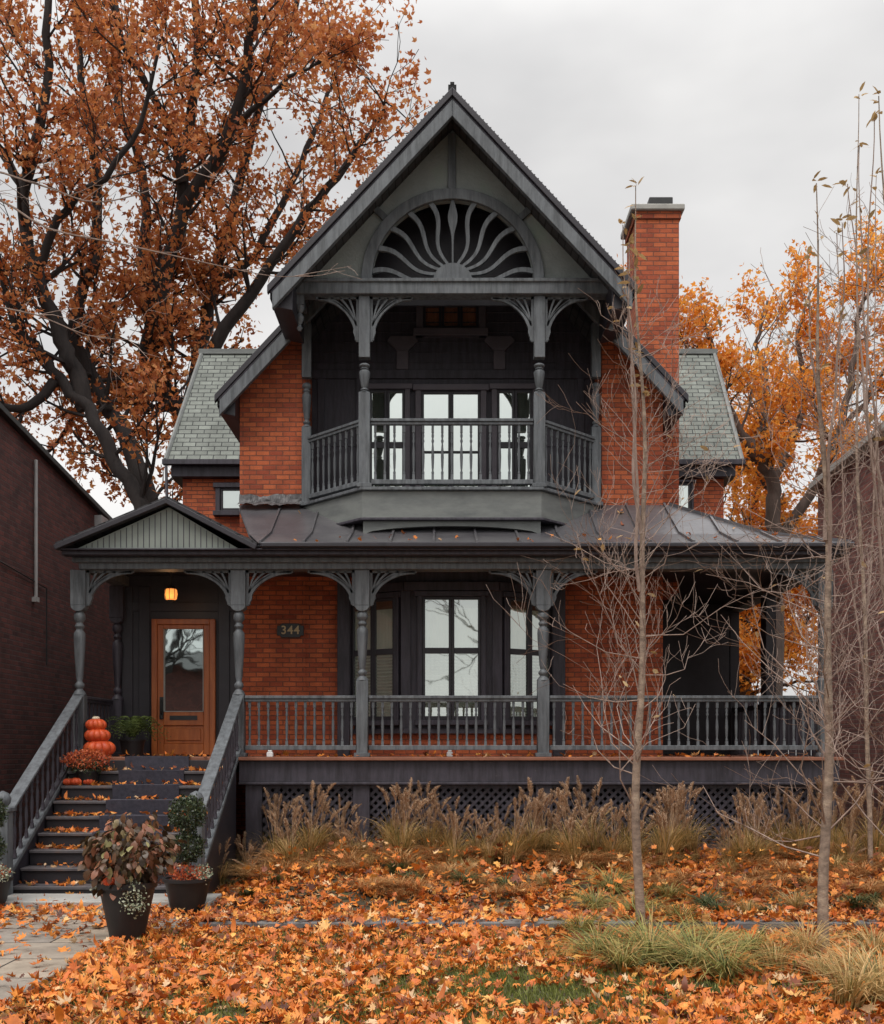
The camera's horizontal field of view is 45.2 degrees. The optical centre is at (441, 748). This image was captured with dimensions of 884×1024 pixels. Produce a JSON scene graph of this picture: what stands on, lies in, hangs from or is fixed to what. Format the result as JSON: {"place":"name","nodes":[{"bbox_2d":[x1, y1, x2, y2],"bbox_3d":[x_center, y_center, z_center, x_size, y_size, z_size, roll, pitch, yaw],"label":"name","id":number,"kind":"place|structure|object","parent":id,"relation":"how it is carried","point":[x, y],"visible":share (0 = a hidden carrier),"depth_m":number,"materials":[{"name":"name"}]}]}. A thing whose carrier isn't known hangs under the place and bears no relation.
{"place":"outdoors","nodes":[
{"label":"outdoors","id":0,"kind":"place"},
{"bbox_2d":[0,908,194,1003],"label":"walkway","id":1,"kind":"structure","parent":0,"point":[48,945],"depth_m":9.99,"materials":[{"name":"concrete"}]},
{"bbox_2d":[0,798,14,908],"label":"topiary","id":2,"kind":"object","parent":1,"relation":"on","point":[6,880],"visible":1,"depth_m":12.26,"materials":[{"name":"green plant"}]},
{"bbox_2d":[73,812,187,939],"bbox_3d":[-3.139,1.244,10.428,1.018,1.233,0.871,0,0,21],"label":"planter","id":3,"kind":"object","parent":1,"relation":"on","point":[126,898],"visible":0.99,"depth_m":10.24,"materials":[{"name":"black plastic"}]},
{"bbox_2d":[162,790,212,910],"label":"topiary","id":4,"kind":"object","parent":1,"relation":"on","point":[186,891],"visible":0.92,"depth_m":12.16,"materials":[{"name":"plant"}]},
{"bbox_2d":[0,839,883,1023],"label":"ground","id":5,"kind":"structure","parent":0,"point":[345,899],"depth_m":12.17,"materials":[{"name":"soil"}]},
{"bbox_2d":[0,402,120,849],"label":"neighbour house","id":6,"kind":"structure","parent":5,"relation":"on","point":[47,501],"depth_m":17.66,"materials":[{"name":"red brick"}]},
{"bbox_2d":[0,0,248,508],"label":"maple tree","id":7,"kind":"object","parent":5,"relation":"on","point":[81,386],"visible":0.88,"depth_m":24.63,"materials":[{"name":"orange plant"}]},
{"bbox_2d":[0,139,359,401],"bbox_3d":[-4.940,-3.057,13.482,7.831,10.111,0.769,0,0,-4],"label":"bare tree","id":8,"kind":"object","parent":5,"relation":"on","point":[57,230],"visible":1,"depth_m":13.45,"materials":[{"name":"brown plant"}]},
{"bbox_2d":[46,0,437,458],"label":"maple tree","id":9,"kind":"object","parent":5,"relation":"on","point":[157,333],"visible":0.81,"depth_m":26.71,"materials":[{"name":"orange plant"}]},
{"bbox_2d":[232,831,259,877],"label":"plume grass clump","id":10,"kind":"object","parent":5,"relation":"on","point":[236,842],"visible":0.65,"depth_m":15.11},
{"bbox_2d":[228,842,267,879],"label":"plume grass clump","id":11,"kind":"object","parent":5,"relation":"on","point":[251,848],"visible":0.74,"depth_m":13.99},
{"bbox_2d":[234,787,303,864],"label":"plume grass clump","id":12,"kind":"object","parent":5,"relation":"on","point":[276,800],"visible":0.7,"depth_m":15.06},
{"bbox_2d":[237,851,322,874],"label":"rusty grass clump","id":13,"kind":"object","parent":5,"relation":"on","point":[282,864],"visible":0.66,"depth_m":13.66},
{"bbox_2d":[260,801,318,862],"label":"plume grass clump","id":14,"kind":"object","parent":5,"relation":"on","point":[285,848],"visible":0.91,"depth_m":13.98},
{"bbox_2d":[276,780,342,861],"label":"plume grass clump","id":15,"kind":"object","parent":5,"relation":"on","point":[313,842],"visible":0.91,"depth_m":14.42,"materials":[{"name":"plant"}]},
{"bbox_2d":[301,798,341,855],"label":"plume grass clump","id":16,"kind":"object","parent":5,"relation":"on","point":[325,805],"visible":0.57,"depth_m":14.82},
{"bbox_2d":[313,846,379,867],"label":"rusty grass clump","id":17,"kind":"object","parent":5,"relation":"on","point":[346,856],"visible":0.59,"depth_m":14.00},
{"bbox_2d":[323,794,370,851],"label":"plume grass clump","id":18,"kind":"object","parent":5,"relation":"on","point":[345,811],"visible":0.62,"depth_m":15.11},
{"bbox_2d":[328,817,367,855],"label":"plume grass clump","id":19,"kind":"object","parent":5,"relation":"on","point":[346,831],"visible":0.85,"depth_m":14.32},
{"bbox_2d":[341,812,377,858],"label":"plume grass clump","id":20,"kind":"object","parent":5,"relation":"on","point":[357,829],"visible":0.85,"depth_m":14.35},
{"bbox_2d":[343,875,413,896],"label":"rusty grass clump","id":21,"kind":"object","parent":5,"relation":"on","point":[375,887],"visible":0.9,"depth_m":12.39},
{"bbox_2d":[357,782,423,848],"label":"plume grass clump","id":22,"kind":"object","parent":5,"relation":"on","point":[385,835],"visible":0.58,"depth_m":14.72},
{"bbox_2d":[344,847,459,868],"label":"rusty grass clump","id":23,"kind":"object","parent":5,"relation":"on","point":[402,858],"visible":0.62,"depth_m":13.72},
{"bbox_2d":[365,777,441,853],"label":"plume grass clump","id":24,"kind":"object","parent":5,"relation":"on","point":[405,841],"visible":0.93,"depth_m":14.38,"materials":[{"name":"plant"}]},
{"bbox_2d":[366,874,470,895],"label":"rusty grass clump","id":25,"kind":"object","parent":5,"relation":"on","point":[414,886],"visible":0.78,"depth_m":12.43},
{"bbox_2d":[0,82,854,910],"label":"brick house","id":26,"kind":"structure","parent":5,"relation":"on","point":[412,370],"depth_m":16.69,"materials":[{"name":"brick"}]},
{"bbox_2d":[60,748,114,785],"bbox_3d":[-4.957,0.255,14.838,0.712,0.532,0.738,0,0,0],"label":"chrysanthemum pot","id":27,"kind":"object","parent":26,"relation":"on","point":[100,761],"visible":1,"depth_m":14.73,"materials":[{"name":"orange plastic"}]},
{"bbox_2d":[83,741,115,755],"bbox_3d":[-5.011,0.005,15.520,0.457,0.225,0.470,0,0,21],"label":"pumpkin","id":28,"kind":"object","parent":26,"relation":"on","point":[107,747],"visible":0.62,"depth_m":15.36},
{"bbox_2d":[84,729,110,740],"bbox_3d":[-5.040,-0.182,15.517,0.383,0.194,0.367,1,2,2],"label":"pumpkin","id":29,"kind":"object","parent":28,"relation":"on","point":[98,735],"visible":0.91,"depth_m":15.38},
{"bbox_2d":[106,716,170,756],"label":"fern","id":30,"kind":"object","parent":26,"relation":"on","point":[133,747],"visible":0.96,"depth_m":16.22,"materials":[{"name":"green plant"}]},
{"bbox_2d":[92,756,188,844],"bbox_3d":[-4.092,0.687,14.873,0.919,1.138,2.154,0,0,0],"label":"stair runner","id":31,"kind":"object","parent":26,"relation":"on","point":[119,804],"visible":0.77,"depth_m":14.65,"materials":[{"name":"carpet"}]},
{"bbox_2d":[164,572,177,601],"bbox_3d":[-4.216,-2.522,16.500,0.206,0.510,0.206,0,0,-23],"label":"porch lantern","id":32,"kind":"object","parent":26,"relation":"hanging from","point":[170,593],"visible":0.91,"depth_m":16.44,"materials":[{"name":"orange glass"}]},
{"bbox_2d":[151,619,215,755],"bbox_3d":[-4.166,-0.975,17.088,1.024,2.209,0.143,0,0,0],"label":"front door","id":33,"kind":"structure","parent":26,"relation":"in","point":[183,651],"depth_m":17.10,"materials":[{"name":"brown wood"}]},
{"bbox_2d":[213,483,239,516],"bbox_3d":[-4.052,-4.787,20.430,0.700,0.631,0.140,0,0,0],"label":"window","id":34,"kind":"structure","parent":26,"relation":"in","point":[226,494],"depth_m":20.44,"materials":[{"name":"paint"}]},
{"bbox_2d":[277,623,303,637],"bbox_3d":[-2.453,-1.903,17.166,0.430,0.230,0.048,0,0,0],"label":"house number sign","id":35,"kind":"object","parent":26,"relation":"attached to","point":[290,630],"visible":1,"depth_m":17.16,"materials":[{"name":"black metal"}]},
{"bbox_2d":[349,591,400,725],"bbox_3d":[-1.115,-1.410,16.960,1.080,2.100,0.140,0,0,30],"label":"window","id":36,"kind":"structure","parent":26,"relation":"in","point":[383,660],"depth_m":16.93,"materials":[{"name":"paint"}]},
{"bbox_2d":[361,383,412,486],"bbox_3d":[-0.930,-5.075,17.930,0.860,2.150,0.140,0,0,0],"label":"window","id":37,"kind":"structure","parent":26,"relation":"in","point":[388,400],"depth_m":17.95,"materials":[{"name":"glass"}]},
{"bbox_2d":[413,306,487,337],"bbox_3d":[0.150,-7.295,17.930,1.260,0.670,0.140,0,0,0],"label":"window","id":38,"kind":"structure","parent":26,"relation":"in","point":[423,329],"depth_m":17.94,"materials":[{"name":"paint"}]},
{"bbox_2d":[413,384,488,486],"bbox_3d":[0.150,-5.025,17.930,1.280,2.230,0.140,0,0,0],"label":"balcony door","id":39,"kind":"structure","parent":26,"relation":"in","point":[431,400],"depth_m":17.97,"materials":[{"name":"paint"}]},
{"bbox_2d":[414,591,488,724],"bbox_3d":[0.150,-1.410,16.650,1.160,2.100,0.140,0,0,0],"label":"window","id":40,"kind":"structure","parent":26,"relation":"in","point":[451,625],"depth_m":16.69,"materials":[{"name":"glass"}]},
{"bbox_2d":[489,383,535,486],"bbox_3d":[1.230,-5.075,17.930,0.860,2.150,0.140,0,0,0],"label":"window","id":41,"kind":"structure","parent":26,"relation":"in","point":[509,400],"depth_m":17.94,"materials":[{"name":"glass"}]},
{"bbox_2d":[502,591,552,725],"bbox_3d":[1.415,-1.410,16.960,1.080,2.100,0.140,0,0,-30],"label":"window","id":42,"kind":"structure","parent":26,"relation":"in","point":[519,678],"depth_m":16.93,"materials":[{"name":"glass"}]},
{"bbox_2d":[679,479,695,508],"bbox_3d":[4.657,-4.837,20.430,0.460,0.651,0.140,0,0,0],"label":"window","id":43,"kind":"structure","parent":26,"relation":"in","point":[688,486],"depth_m":20.44,"materials":[{"name":"glass"}]},
{"bbox_2d":[739,702,815,755],"bbox_3d":[8.793,0.390,23.859,6.785,3.000,0.142,0,0,0],"label":"garden fence","id":44,"kind":"object","parent":26,"relation":"attached to","point":[778,753],"depth_m":23.79,"materials":[{"name":"paint"}]},
{"bbox_2d":[400,780,460,854],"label":"plume grass clump","id":45,"kind":"object","parent":5,"relation":"on","point":[430,838],"visible":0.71,"depth_m":14.62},
{"bbox_2d":[0,509,883,1023],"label":"fallen leaves","id":46,"kind":"object","parent":5,"relation":"on","point":[708,1005],"visible":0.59,"depth_m":9.58,"materials":[{"name":"orange plant"}]},
{"bbox_2d":[4,924,883,1023],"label":"lawn grass","id":47,"kind":"structure","parent":5,"relation":"on","point":[529,995],"depth_m":8.21,"materials":[{"name":"plant"}]},
{"bbox_2d":[419,793,474,857],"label":"plume grass clump","id":48,"kind":"object","parent":5,"relation":"on","point":[441,822],"visible":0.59,"depth_m":14.72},
{"bbox_2d":[428,804,478,865],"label":"plume grass clump","id":49,"kind":"object","parent":5,"relation":"on","point":[451,853],"visible":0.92,"depth_m":14.02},
{"bbox_2d":[442,867,487,887],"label":"dark sedge","id":50,"kind":"object","parent":5,"relation":"on","point":[465,881],"visible":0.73,"depth_m":12.90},
{"bbox_2d":[455,809,496,856],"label":"plume grass clump","id":51,"kind":"object","parent":5,"relation":"on","point":[474,842],"visible":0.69,"depth_m":14.83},
{"bbox_2d":[476,814,506,865],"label":"plume grass clump","id":52,"kind":"object","parent":5,"relation":"on","point":[487,858],"visible":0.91,"depth_m":14.10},
{"bbox_2d":[474,803,523,852],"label":"plume grass clump","id":53,"kind":"object","parent":5,"relation":"on","point":[497,817],"visible":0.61,"depth_m":14.82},
{"bbox_2d":[482,881,548,897],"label":"rusty grass clump","id":54,"kind":"object","parent":5,"relation":"on","point":[511,888],"visible":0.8,"depth_m":12.40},
{"bbox_2d":[491,792,550,863],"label":"plume grass clump","id":55,"kind":"object","parent":5,"relation":"on","point":[515,847],"visible":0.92,"depth_m":14.07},
{"bbox_2d":[494,777,576,861],"bbox_3d":[1.262,0.980,14.229,1.175,1.151,1.085,13,5,40],"label":"plume grass clump","id":56,"kind":"object","parent":5,"relation":"on","point":[537,820],"visible":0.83,"depth_m":14.18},
{"bbox_2d":[528,790,573,857],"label":"plume grass clump","id":57,"kind":"object","parent":5,"relation":"on","point":[548,811],"visible":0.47,"depth_m":14.29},
{"bbox_2d":[521,777,599,861],"bbox_3d":[1.573,1.025,13.954,1.131,1.169,1.225,-17,1,-43],"label":"plume grass clump","id":58,"kind":"object","parent":5,"relation":"on","point":[568,845],"visible":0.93,"depth_m":13.91,"materials":[{"name":"plant"}]},
{"bbox_2d":[533,910,621,937],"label":"green grass clump","id":59,"kind":"object","parent":5,"relation":"on","point":[587,925],"visible":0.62,"depth_m":10.42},
{"bbox_2d":[522,848,632,872],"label":"rusty grass clump","id":60,"kind":"object","parent":5,"relation":"on","point":[567,862],"visible":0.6,"depth_m":13.64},
{"bbox_2d":[550,775,623,854],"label":"plume grass clump","id":61,"kind":"object","parent":5,"relation":"on","point":[586,833],"visible":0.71,"depth_m":14.34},
{"bbox_2d":[561,792,615,855],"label":"plume grass clump","id":62,"kind":"object","parent":5,"relation":"on","point":[590,805],"visible":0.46,"depth_m":14.97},
{"bbox_2d":[551,882,628,912],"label":"green grass clump","id":63,"kind":"object","parent":5,"relation":"on","point":[595,901],"visible":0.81,"depth_m":11.85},
{"bbox_2d":[525,913,684,959],"bbox_3d":[1.424,1.779,9.612,1.378,0.244,1.397,-11,1,36],"label":"green grass clump","id":64,"kind":"object","parent":5,"relation":"on","point":[590,943],"visible":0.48,"depth_m":9.67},
{"bbox_2d":[529,927,689,972],"bbox_3d":[1.537,1.779,9.031,1.388,0.255,1.396,5,2,44],"label":"green grass clump","id":65,"kind":"object","parent":5,"relation":"on","point":[627,962],"visible":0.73,"depth_m":9.01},
{"bbox_2d":[567,862,652,895],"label":"green grass clump","id":66,"kind":"object","parent":5,"relation":"on","point":[607,878],"visible":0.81,"depth_m":12.59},
{"bbox_2d":[594,799,631,865],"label":"plume grass clump","id":67,"kind":"object","parent":5,"relation":"on","point":[609,848],"visible":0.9,"depth_m":14.13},
{"bbox_2d":[605,787,657,849],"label":"plume grass clump","id":68,"kind":"object","parent":5,"relation":"on","point":[629,823],"visible":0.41,"depth_m":14.74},
{"bbox_2d":[614,807,659,861],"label":"plume grass clump","id":69,"kind":"object","parent":5,"relation":"on","point":[641,828],"visible":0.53,"depth_m":14.10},
{"bbox_2d":[583,889,697,920],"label":"green grass clump","id":70,"kind":"object","parent":5,"relation":"on","point":[632,904],"visible":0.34,"depth_m":11.60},
{"bbox_2d":[554,903,757,973],"bbox_3d":[1.825,1.736,9.347,1.584,0.312,1.607,-4,9,-38],"label":"green grass clump","id":71,"kind":"object","parent":5,"relation":"on","point":[639,936],"visible":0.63,"depth_m":9.40,"materials":[{"name":"plant"}]},
{"bbox_2d":[486,177,831,932],"bbox_3d":[1.977,-1.911,10.948,3.113,7.667,3.328,0,0,0],"label":"sapling","id":72,"kind":"object","parent":5,"relation":"on","point":[640,577],"visible":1,"depth_m":10.66,"materials":[{"name":"brown plant"}]},
{"bbox_2d":[621,880,712,901],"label":"green grass clump","id":73,"kind":"object","parent":5,"relation":"on","point":[667,889],"visible":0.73,"depth_m":12.32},
{"bbox_2d":[625,784,714,855],"bbox_3d":[3.143,1.001,14.348,1.108,1.137,1.085,-16,16,-28],"label":"plume grass clump","id":74,"kind":"object","parent":5,"relation":"on","point":[664,796],"visible":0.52,"depth_m":14.31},
{"bbox_2d":[603,917,737,964],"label":"green grass clump","id":75,"kind":"object","parent":5,"relation":"on","point":[670,950],"visible":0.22,"depth_m":9.57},
{"bbox_2d":[640,781,707,867],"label":"plume grass clump","id":76,"kind":"object","parent":5,"relation":"on","point":[663,845],"visible":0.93,"depth_m":13.94,"materials":[{"name":"plant"}]},
{"bbox_2d":[650,901,712,921],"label":"green grass clump","id":77,"kind":"object","parent":5,"relation":"on","point":[678,911],"visible":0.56,"depth_m":10.93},
{"bbox_2d":[643,781,720,860],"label":"plume grass clump","id":78,"kind":"object","parent":5,"relation":"on","point":[690,846],"visible":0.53,"depth_m":14.44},
{"bbox_2d":[622,908,786,985],"bbox_3d":[2.170,1.744,8.937,1.396,0.321,1.388,12,16,36],"label":"green grass clump","id":79,"kind":"object","parent":5,"relation":"on","point":[715,943],"visible":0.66,"depth_m":8.99,"materials":[{"name":"plant"}]},
{"bbox_2d":[677,889,734,907],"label":"dark sedge","id":80,"kind":"object","parent":5,"relation":"on","point":[705,898],"visible":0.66,"depth_m":12.01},
{"bbox_2d":[658,907,756,949],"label":"green grass clump","id":81,"kind":"object","parent":5,"relation":"on","point":[716,932],"visible":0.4,"depth_m":10.21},
{"bbox_2d":[626,933,820,984],"bbox_3d":[2.284,1.769,8.678,1.356,0.289,1.430,-8,2,-27],"label":"green grass clump","id":82,"kind":"object","parent":5,"relation":"on","point":[732,961],"visible":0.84,"depth_m":8.66,"materials":[{"name":"plant"}]},
{"bbox_2d":[712,824,745,867],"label":"plume grass clump","id":83,"kind":"object","parent":5,"relation":"on","point":[723,830],"visible":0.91,"depth_m":13.91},
{"bbox_2d":[704,795,768,866],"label":"plume grass clump","id":84,"kind":"object","parent":5,"relation":"on","point":[737,846],"visible":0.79,"depth_m":13.88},
{"bbox_2d":[617,201,883,695],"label":"maple tree","id":85,"kind":"object","parent":5,"relation":"on","point":[757,455],"visible":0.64,"depth_m":28.26,"materials":[{"name":"orange plant"}]},
{"bbox_2d":[726,787,778,845],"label":"plume grass clump","id":86,"kind":"object","parent":5,"relation":"on","point":[741,797],"visible":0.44,"depth_m":14.85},
{"bbox_2d":[713,877,799,898],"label":"rusty grass clump","id":87,"kind":"object","parent":5,"relation":"on","point":[758,890],"visible":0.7,"depth_m":12.36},
{"bbox_2d":[728,795,787,862],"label":"plume grass clump","id":88,"kind":"object","parent":5,"relation":"on","point":[759,846],"visible":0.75,"depth_m":13.97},
{"bbox_2d":[633,171,883,947],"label":"sapling","id":89,"kind":"object","parent":5,"relation":"on","point":[826,792],"visible":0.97,"depth_m":9.81,"materials":[{"name":"brown plant"}]},
{"bbox_2d":[698,923,830,954],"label":"green grass clump","id":90,"kind":"object","parent":5,"relation":"on","point":[755,937],"visible":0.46,"depth_m":9.54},
{"bbox_2d":[742,786,808,858],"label":"plume grass clump","id":91,"kind":"object","parent":5,"relation":"on","point":[780,828],"visible":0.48,"depth_m":14.87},
{"bbox_2d":[742,938,811,970],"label":"dry grass clump","id":92,"kind":"object","parent":5,"relation":"on","point":[780,959],"visible":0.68,"depth_m":8.86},
{"bbox_2d":[767,884,816,909],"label":"dry grass clump","id":93,"kind":"object","parent":5,"relation":"on","point":[795,904],"visible":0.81,"depth_m":11.84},
{"bbox_2d":[771,796,818,849],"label":"plume grass clump","id":94,"kind":"object","parent":5,"relation":"on","point":[793,816],"visible":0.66,"depth_m":14.82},
{"bbox_2d":[707,86,883,836],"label":"sapling","id":95,"kind":"object","parent":5,"relation":"on","point":[877,438],"visible":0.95,"depth_m":9.52,"materials":[{"name":"brown plant"}]},
{"bbox_2d":[724,328,883,754],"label":"maple tree","id":96,"kind":"object","parent":5,"relation":"on","point":[746,683],"visible":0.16,"depth_m":31.60,"materials":[{"name":"orange plant"}]},
{"bbox_2d":[747,913,866,954],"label":"dry grass clump","id":97,"kind":"object","parent":5,"relation":"on","point":[805,945],"visible":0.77,"depth_m":9.52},
{"bbox_2d":[777,779,838,860],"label":"plume grass clump","id":98,"kind":"object","parent":5,"relation":"on","point":[803,843],"visible":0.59,"depth_m":14.40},
{"bbox_2d":[743,82,883,867],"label":"sapling","id":99,"kind":"object","parent":5,"relation":"on","point":[869,796],"visible":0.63,"depth_m":13.64,"materials":[{"name":"brown plant"}]},
{"bbox_2d":[749,933,883,1011],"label":"dry grass clump","id":100,"kind":"object","parent":5,"relation":"on","point":[850,996],"visible":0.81,"depth_m":7.69,"materials":[{"name":"plant"}]},
{"bbox_2d":[780,948,872,981],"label":"dry grass clump","id":101,"kind":"object","parent":5,"relation":"on","point":[813,966],"visible":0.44,"depth_m":8.62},
{"bbox_2d":[789,930,883,1011],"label":"dry grass clump","id":102,"kind":"object","parent":5,"relation":"on","point":[867,970],"visible":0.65,"depth_m":7.87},
{"bbox_2d":[808,776,865,854],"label":"plume grass clump","id":103,"kind":"object","parent":5,"relation":"on","point":[834,813],"visible":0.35,"depth_m":15.00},
{"bbox_2d":[801,936,883,979],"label":"dry grass clump","id":104,"kind":"object","parent":5,"relation":"on","point":[859,962],"visible":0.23,"depth_m":8.65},
{"bbox_2d":[808,423,883,840],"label":"neighbour house","id":105,"kind":"structure","parent":5,"relation":"on","point":[855,750],"depth_m":19.50,"materials":[{"name":"brown brick"}]},
{"bbox_2d":[834,828,867,867],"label":"plume grass clump","id":106,"kind":"object","parent":5,"relation":"on","point":[852,856],"visible":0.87,"depth_m":13.85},
{"bbox_2d":[831,792,879,862],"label":"plume grass clump","id":107,"kind":"object","parent":5,"relation":"on","point":[855,809],"visible":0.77,"depth_m":14.02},
{"bbox_2d":[827,911,883,955],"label":"dry grass clump","id":108,"kind":"object","parent":5,"relation":"on","point":[872,939],"visible":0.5,"depth_m":9.72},
{"bbox_2d":[831,892,883,909],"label":"dark sedge","id":109,"kind":"object","parent":5,"relation":"on","point":[855,901],"visible":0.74,"depth_m":11.86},
{"bbox_2d":[837,859,882,878],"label":"rusty grass clump","id":110,"kind":"object","parent":5,"relation":"on","point":[863,871],"visible":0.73,"depth_m":13.27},
{"bbox_2d":[839,767,883,863],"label":"plume grass clump","id":111,"kind":"object","parent":5,"relation":"on","point":[878,840],"visible":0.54,"depth_m":14.13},
{"bbox_2d":[0,0,883,753],"label":"sky","id":112,"kind":"structure","parent":0,"point":[730,111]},
{"bbox_2d":[198,916,883,931],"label":"path","id":113,"kind":"structure","parent":0,"point":[512,922],"depth_m":10.88,"materials":[{"name":"grey stone"}]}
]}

